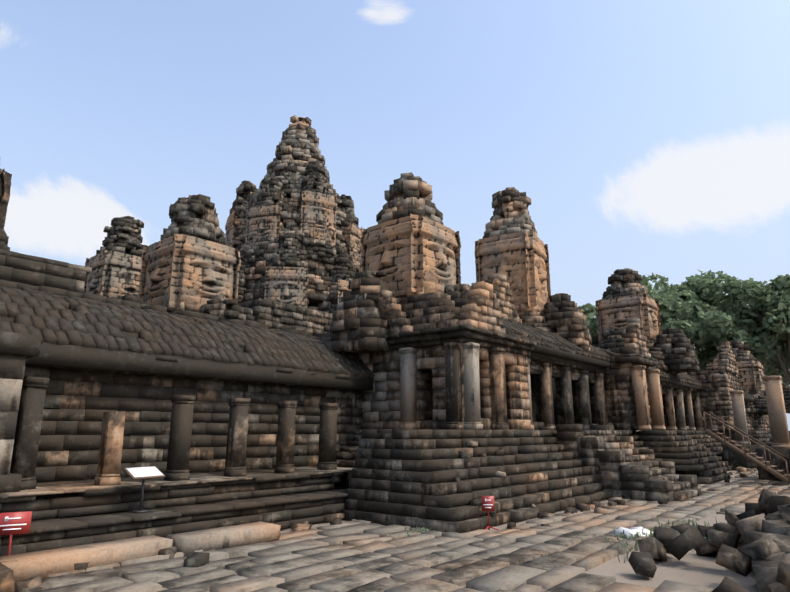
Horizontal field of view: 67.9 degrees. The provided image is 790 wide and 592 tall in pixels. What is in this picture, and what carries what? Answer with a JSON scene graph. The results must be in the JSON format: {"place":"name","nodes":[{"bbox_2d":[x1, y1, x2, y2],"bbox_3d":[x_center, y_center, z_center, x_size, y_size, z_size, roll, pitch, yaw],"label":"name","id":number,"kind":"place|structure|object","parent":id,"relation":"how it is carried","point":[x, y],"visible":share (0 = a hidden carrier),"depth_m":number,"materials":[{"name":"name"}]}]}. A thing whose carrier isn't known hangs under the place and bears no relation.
{"place":"outdoors","nodes":[
{"label":"outdoors","id":0,"kind":"place"},
{"bbox_2d":[0,0,789,430],"label":"sky","id":1,"kind":"structure","parent":0,"point":[645,137],"materials":[{"name":"blue"}]},
{"bbox_2d":[14,470,789,591],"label":"courtyard paving","id":2,"kind":"structure","parent":0,"point":[349,556],"depth_m":12.74,"materials":[{"name":"stone"}]},
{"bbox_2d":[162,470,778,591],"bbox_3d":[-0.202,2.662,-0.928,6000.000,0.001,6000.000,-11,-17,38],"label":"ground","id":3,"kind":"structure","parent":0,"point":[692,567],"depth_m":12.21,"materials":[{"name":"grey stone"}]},
{"bbox_2d":[0,560,17,591],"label":"laterite blocks","id":4,"kind":"structure","parent":3,"relation":"on","point":[6,579],"depth_m":10.05,"materials":[{"name":"stone"}]},
{"bbox_2d":[0,511,31,554],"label":"red sign","id":5,"kind":"object","parent":3,"relation":"on","point":[11,523],"visible":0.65,"depth_m":11.73,"materials":[{"name":"red metal"}]},
{"bbox_2d":[0,436,756,591],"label":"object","id":6,"kind":"structure","parent":3,"relation":"on","point":[197,559],"depth_m":17.56,"materials":[{"name":"stone"}]},
{"bbox_2d":[0,115,789,581],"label":"stone temple","id":7,"kind":"structure","parent":3,"relation":"on","point":[250,415],"depth_m":23.05,"materials":[{"name":"stone"}]},
{"bbox_2d":[123,466,164,512],"bbox_3d":[-6.423,4.930,14.953,0.456,1.085,0.950,-7,-15,29],"label":"info lectern","id":8,"kind":"object","parent":7,"relation":"on","point":[142,473],"visible":1,"depth_m":14.92,"materials":[{"name":"white metal"}]},
{"bbox_2d":[0,168,765,388],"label":"carved stone faces","id":9,"kind":"object","parent":7,"relation":"on","point":[399,251],"visible":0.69,"depth_m":36.64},
{"bbox_2d":[703,412,789,483],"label":"wooden stair","id":10,"kind":"object","parent":7,"relation":"on","point":[765,464],"visible":0.98,"depth_m":31.87,"materials":[{"name":"brown wood"}]},
{"bbox_2d":[482,496,498,529],"bbox_3d":[2.755,6.288,16.978,0.457,0.950,0.500,-2,-13,9],"label":"red sign","id":11,"kind":"object","parent":3,"relation":"on","point":[488,503],"visible":0.92,"depth_m":16.99,"materials":[{"name":"red metal"}]},
{"bbox_2d":[387,516,716,562],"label":"grass tufts","id":12,"kind":"object","parent":3,"relation":"on","point":[636,535],"visible":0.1,"depth_m":15.57,"materials":[{"name":"green plant"}]},
{"bbox_2d":[578,303,594,328],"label":"tree","id":13,"kind":"object","parent":3,"relation":"on","point":[587,308],"depth_m":117.36,"materials":[{"name":"green plant"}]},
{"bbox_2d":[612,527,652,538],"bbox_3d":[6.489,6.456,15.977,1.070,0.299,1.177,2,-13,-8],"label":"white sack","id":14,"kind":"object","parent":3,"relation":"on","point":[627,531],"visible":0.56,"depth_m":15.84,"materials":[{"name":"white fabric"}]},
{"bbox_2d":[586,270,769,371],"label":"tree","id":15,"kind":"object","parent":3,"relation":"on","point":[698,310],"visible":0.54,"depth_m":87.28,"materials":[{"name":"green plant"}]},
{"bbox_2d":[628,488,789,591],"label":"rubble pile","id":16,"kind":"object","parent":3,"relation":"on","point":[754,538],"visible":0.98,"depth_m":11.59,"materials":[{"name":"stone"}]},
{"bbox_2d":[696,274,789,385],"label":"tree","id":17,"kind":"object","parent":3,"relation":"on","point":[769,303],"visible":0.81,"depth_m":84.63,"materials":[{"name":"green plant"}]},
{"bbox_2d":[698,346,789,384],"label":"tree","id":18,"kind":"object","parent":3,"relation":"on","point":[770,371],"visible":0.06,"depth_m":115.32,"materials":[{"name":"green plant"}]},
{"bbox_2d":[777,341,788,362],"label":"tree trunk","id":19,"kind":"object","parent":3,"relation":"on","point":[784,346],"visible":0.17,"depth_m":91.16,"materials":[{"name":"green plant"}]}
]}

